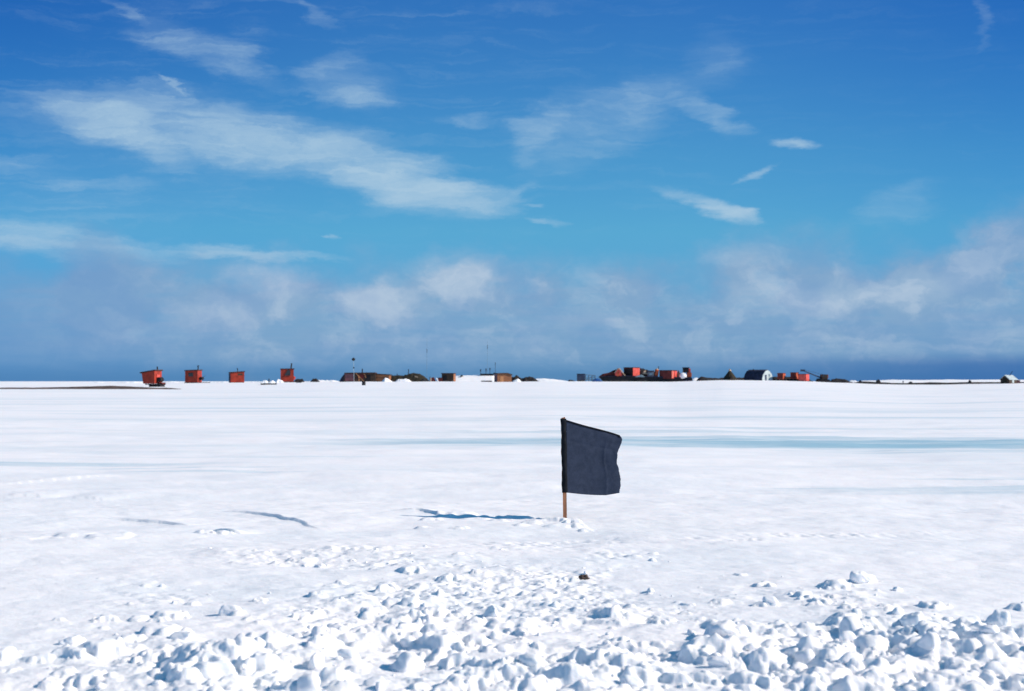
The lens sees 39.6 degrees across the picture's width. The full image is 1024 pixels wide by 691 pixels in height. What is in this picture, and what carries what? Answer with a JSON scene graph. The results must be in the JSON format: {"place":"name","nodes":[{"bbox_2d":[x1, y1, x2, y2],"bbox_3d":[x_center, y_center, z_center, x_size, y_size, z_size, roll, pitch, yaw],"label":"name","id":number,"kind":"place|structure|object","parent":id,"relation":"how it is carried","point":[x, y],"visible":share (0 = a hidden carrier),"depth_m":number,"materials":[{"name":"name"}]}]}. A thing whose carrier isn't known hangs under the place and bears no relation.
{"place":"outdoors","nodes":[
{"label":"outdoors","id":0,"kind":"place"},
{"bbox_2d":[0,380,1023,690],"bbox_3d":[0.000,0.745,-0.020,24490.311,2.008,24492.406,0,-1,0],"label":"ground","id":1,"kind":"structure","parent":0,"point":[202,502],"depth_m":15.48,"materials":[{"name":"white snow"}]},
{"bbox_2d":[58,635,85,644],"bbox_3d":[-2.764,1.871,8.944,0.124,0.099,0.195,0,-2,17],"label":"snow block","id":2,"kind":"object","parent":1,"relation":"on","point":[75,640],"depth_m":8.88,"materials":[{"name":"white snow"}]},
{"bbox_2d":[0,386,176,388],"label":"dirt ridge","id":3,"kind":"structure","parent":1,"relation":"on","point":[106,387],"depth_m":170.58,"materials":[{"name":"white snow"}]},
{"bbox_2d":[140,367,165,386],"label":"red hut","id":4,"kind":"object","parent":1,"relation":"on","point":[152,378],"visible":1,"depth_m":203.97,"materials":[{"name":"paint"}]},
{"bbox_2d":[170,631,194,640],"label":"snow block","id":5,"kind":"object","parent":1,"relation":"on","point":[183,636],"depth_m":8.99,"materials":[{"name":"white snow"}]},
{"bbox_2d":[184,366,210,382],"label":"red hut","id":6,"kind":"object","parent":1,"relation":"on","point":[193,376],"visible":0.98,"depth_m":284.69,"materials":[{"name":"paint"}]},
{"bbox_2d":[194,659,237,680],"bbox_3d":[-1.646,1.834,7.851,0.289,0.210,0.219,-1,-2,33],"label":"snow block","id":7,"kind":"object","parent":1,"relation":"on","point":[217,670],"depth_m":7.78,"materials":[{"name":"white snow"}]},
{"bbox_2d":[218,604,241,615],"bbox_3d":[-1.978,1.873,9.986,0.163,0.108,0.092,0,-1,0],"label":"snow block","id":8,"kind":"object","parent":1,"relation":"on","point":[225,610],"depth_m":9.97,"materials":[{"name":"white snow"}]},
{"bbox_2d":[229,368,244,382],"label":"red hut","id":9,"kind":"object","parent":1,"relation":"on","point":[236,377],"visible":0.95,"depth_m":286.63,"materials":[{"name":"paint"}]},
{"bbox_2d":[261,379,276,384],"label":"snow pile","id":10,"kind":"object","parent":1,"relation":"on","point":[263,382],"visible":1,"depth_m":240.03,"materials":[{"name":"white snow"}]},
{"bbox_2d":[281,363,295,381],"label":"red hut","id":11,"kind":"object","parent":1,"relation":"on","point":[287,374],"visible":0.87,"depth_m":286.58,"materials":[{"name":"paint"}]},
{"bbox_2d":[314,563,324,567],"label":"snow block","id":12,"kind":"object","parent":1,"relation":"on","point":[321,565],"depth_m":12.67,"materials":[{"name":"white snow"}]},
{"bbox_2d":[308,380,338,381],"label":"snow drift","id":13,"kind":"object","parent":1,"relation":"on","point":[327,381],"visible":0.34,"depth_m":299.19,"materials":[{"name":"white snow"}]},
{"bbox_2d":[339,369,376,381],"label":"maroon hut","id":14,"kind":"object","parent":1,"relation":"on","point":[353,377],"visible":0.94,"depth_m":290.31,"materials":[{"name":"red paint"}]},
{"bbox_2d":[376,374,391,381],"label":"plywood shed","id":15,"kind":"structure","parent":1,"relation":"on","point":[380,377],"depth_m":290.76,"materials":[{"name":"brown wood"}]},
{"bbox_2d":[381,378,392,381],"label":"snow pile","id":16,"kind":"object","parent":1,"relation":"on","point":[386,380],"visible":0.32,"depth_m":280.89,"materials":[{"name":"white snow"}]},
{"bbox_2d":[391,374,402,381],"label":"canvas tent","id":17,"kind":"object","parent":1,"relation":"on","point":[394,378],"visible":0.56,"depth_m":292.88,"materials":[{"name":"green fabric"}]},
{"bbox_2d":[395,379,411,381],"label":"snow pile","id":18,"kind":"object","parent":1,"relation":"on","point":[403,380],"visible":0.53,"depth_m":283.15,"materials":[{"name":"white snow"}]},
{"bbox_2d":[389,651,424,671],"bbox_3d":[-0.603,1.853,8.207,0.224,0.177,0.204,0,-1,0],"label":"snow block","id":19,"kind":"object","parent":1,"relation":"on","point":[406,661],"depth_m":8.14,"materials":[{"name":"white snow"}]},
{"bbox_2d":[402,369,427,381],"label":"domed tent","id":20,"kind":"object","parent":1,"relation":"on","point":[414,377],"visible":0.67,"depth_m":289.53,"materials":[{"name":"green fabric"}]},
{"bbox_2d":[441,373,455,380],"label":"dark crate","id":21,"kind":"object","parent":1,"relation":"on","point":[448,376],"visible":0.84,"depth_m":289.73,"materials":[{"name":"wood"}]},
{"bbox_2d":[456,375,493,381],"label":"snow bank","id":22,"kind":"structure","parent":1,"relation":"on","point":[476,378],"depth_m":294.90,"materials":[{"name":"white snow"}]},
{"bbox_2d":[487,341,487,373],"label":"radio mast","id":23,"kind":"object","parent":1,"relation":"on","point":[487,357],"visible":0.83,"depth_m":305.01,"materials":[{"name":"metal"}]},
{"bbox_2d":[483,605,499,616],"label":"snow block","id":24,"kind":"object","parent":1,"relation":"on","point":[491,611],"depth_m":9.96,"materials":[{"name":"white snow"}]},
{"bbox_2d":[494,373,512,381],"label":"tan shed","id":25,"kind":"structure","parent":1,"relation":"on","point":[502,377],"depth_m":286.73,"materials":[{"name":"brown wood"}]},
{"bbox_2d":[520,376,536,381],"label":"debris heap","id":26,"kind":"object","parent":1,"relation":"on","point":[526,379],"visible":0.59,"depth_m":292.03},
{"bbox_2d":[47,545,1020,690],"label":"snow rubble","id":27,"kind":"object","parent":1,"relation":"on","point":[849,626],"visible":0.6,"depth_m":8.31,"materials":[{"name":"white snow"}]},
{"bbox_2d":[536,378,563,380],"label":"snow bank","id":28,"kind":"structure","parent":1,"relation":"on","point":[543,379],"depth_m":298.60,"materials":[{"name":"white snow"}]},
{"bbox_2d":[577,374,584,380],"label":"slate box","id":29,"kind":"object","parent":1,"relation":"on","point":[580,377],"visible":0.94,"depth_m":291.13,"materials":[{"name":"blue paint"}]},
{"bbox_2d":[578,574,589,579],"bbox_3d":[0.600,1.931,11.845,0.088,0.051,0.070,0,-2,-16],"label":"dirt clod","id":30,"kind":"object","parent":1,"relation":"on","point":[583,576],"visible":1,"depth_m":11.82,"materials":[{"name":"brown soil"}]},
{"bbox_2d":[585,374,595,380],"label":"steel frame","id":31,"kind":"object","parent":1,"relation":"on","point":[588,377],"visible":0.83,"depth_m":291.27,"materials":[{"name":"grey metal"}]},
{"bbox_2d":[560,417,621,517],"bbox_3d":[0.974,1.602,17.361,0.782,1.461,0.066,0,-1,-11],"label":"marker flag","id":32,"kind":"object","parent":1,"relation":"on","point":[589,455],"visible":1,"depth_m":17.37,"materials":[{"name":"black fabric"}]},
{"bbox_2d":[599,375,691,381],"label":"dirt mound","id":33,"kind":"object","parent":1,"relation":"on","point":[633,378],"visible":0.75,"depth_m":290.02,"materials":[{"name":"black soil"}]},
{"bbox_2d":[600,369,616,375],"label":"tarp load","id":34,"kind":"object","parent":33,"relation":"on","point":[611,373],"visible":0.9,"depth_m":290.64,"materials":[{"name":"red paint"}]},
{"bbox_2d":[614,368,624,375],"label":"orange hut","id":35,"kind":"object","parent":33,"relation":"on","point":[618,372],"visible":1,"depth_m":289.94,"materials":[{"name":"red paint"}]},
{"bbox_2d":[623,367,639,375],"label":"red container","id":36,"kind":"object","parent":33,"relation":"on","point":[631,371],"visible":0.94,"depth_m":291.00,"materials":[{"name":"red metal"}]},
{"bbox_2d":[640,368,654,375],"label":"tarp load","id":37,"kind":"object","parent":33,"relation":"on","point":[642,371],"visible":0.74,"depth_m":292.28,"materials":[{"name":"black fabric"}]},
{"bbox_2d":[646,371,653,375],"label":"grey crate","id":38,"kind":"object","parent":33,"relation":"on","point":[650,373],"visible":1,"depth_m":290.14,"materials":[{"name":"blue fabric"}]},
{"bbox_2d":[654,366,658,376],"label":"orange drum","id":39,"kind":"object","parent":33,"relation":"on","point":[656,372],"visible":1,"depth_m":290.64,"materials":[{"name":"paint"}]},
{"bbox_2d":[659,370,676,378],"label":"maroon container","id":40,"kind":"object","parent":33,"relation":"on","point":[668,374],"visible":1,"depth_m":289.82,"materials":[{"name":"metal"}]},
{"bbox_2d":[679,372,686,378],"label":"white tank","id":41,"kind":"object","parent":33,"relation":"on","point":[682,375],"visible":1,"depth_m":289.94,"materials":[{"name":"metal"}]},
{"bbox_2d":[682,367,692,379],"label":"tracked tractor","id":42,"kind":"object","parent":1,"relation":"on","point":[687,370],"visible":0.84,"depth_m":295.10,"materials":[{"name":"black metal"}]},
{"bbox_2d":[696,377,743,380],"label":"dirt ridge","id":43,"kind":"structure","parent":1,"relation":"on","point":[707,379],"depth_m":295.34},
{"bbox_2d":[703,619,738,636],"bbox_3d":[1.331,1.821,9.061,0.235,0.149,0.288,0,-1,0],"label":"snow block","id":44,"kind":"object","parent":1,"relation":"on","point":[723,628],"depth_m":8.97,"materials":[{"name":"white snow"}]},
{"bbox_2d":[722,369,737,379],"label":"cone tent","id":45,"kind":"object","parent":1,"relation":"on","point":[729,375],"visible":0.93,"depth_m":290.26,"materials":[{"name":"green fabric"}]},
{"bbox_2d":[744,369,772,379],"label":"arched hut","id":46,"kind":"object","parent":1,"relation":"on","point":[753,374],"visible":0.95,"depth_m":290.66,"materials":[{"name":"blue paint"}]},
{"bbox_2d":[762,596,779,605],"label":"snow block","id":47,"kind":"object","parent":1,"relation":"on","point":[770,600],"depth_m":10.37,"materials":[{"name":"white snow"}]},
{"bbox_2d":[774,373,787,380],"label":"box sled","id":48,"kind":"object","parent":1,"relation":"on","point":[781,376],"visible":0.93,"depth_m":290.23,"materials":[{"name":"red paint"}]},
{"bbox_2d":[787,372,798,380],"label":"box sled","id":49,"kind":"object","parent":1,"relation":"on","point":[794,376],"visible":0.85,"depth_m":290.23,"materials":[{"name":"red paint"}]},
{"bbox_2d":[798,374,812,381],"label":"box sled","id":50,"kind":"object","parent":1,"relation":"on","point":[803,377],"visible":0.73,"depth_m":288.00,"materials":[{"name":"red paint"}]},
{"bbox_2d":[800,369,830,381],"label":"crawler crane","id":51,"kind":"object","parent":1,"relation":"on","point":[822,378],"visible":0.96,"depth_m":290.14,"materials":[{"name":"black paint"}]},
{"bbox_2d":[831,378,852,382],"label":"tarp pile","id":52,"kind":"object","parent":1,"relation":"on","point":[836,380],"visible":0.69,"depth_m":290.37,"materials":[{"name":"black fabric"}]},
{"bbox_2d":[849,570,873,582],"bbox_3d":[2.833,1.894,11.586,0.183,0.117,0.131,1,-2,-20],"label":"snow block","id":53,"kind":"object","parent":1,"relation":"on","point":[856,576],"depth_m":11.54,"materials":[{"name":"white snow"}]},
{"bbox_2d":[892,587,902,590],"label":"snow block","id":54,"kind":"object","parent":1,"relation":"on","point":[897,589],"depth_m":11.10,"materials":[{"name":"white snow"}]},
{"bbox_2d":[899,611,925,626],"bbox_3d":[2.658,1.845,9.416,0.193,0.171,0.194,-1,-2,45],"label":"snow block","id":55,"kind":"object","parent":1,"relation":"on","point":[913,618],"depth_m":9.35,"materials":[{"name":"white snow"}]},
{"bbox_2d":[854,381,1023,384],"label":"dirt ridge","id":56,"kind":"structure","parent":1,"relation":"on","point":[925,383],"depth_m":286.61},
{"bbox_2d":[857,379,1023,382],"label":"snow bank","id":57,"kind":"structure","parent":1,"relation":"on","point":[921,381],"depth_m":308.14,"materials":[{"name":"white snow"}]},
{"bbox_2d":[984,609,1009,626],"bbox_3d":[3.290,1.870,9.651,0.173,0.154,0.141,-1,-2,43],"label":"snow block","id":58,"kind":"object","parent":1,"relation":"on","point":[999,618],"depth_m":9.60,"materials":[{"name":"white snow"}]},
{"bbox_2d":[999,371,1017,383],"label":"hut","id":59,"kind":"object","parent":1,"relation":"on","point":[1007,379],"visible":1,"depth_m":283.20,"materials":[{"name":"grey paint"}]},
{"bbox_2d":[0,0,1023,380],"label":"sky","id":60,"kind":"structure","parent":0,"point":[258,188],"materials":[{"name":"blue"}]}
]}

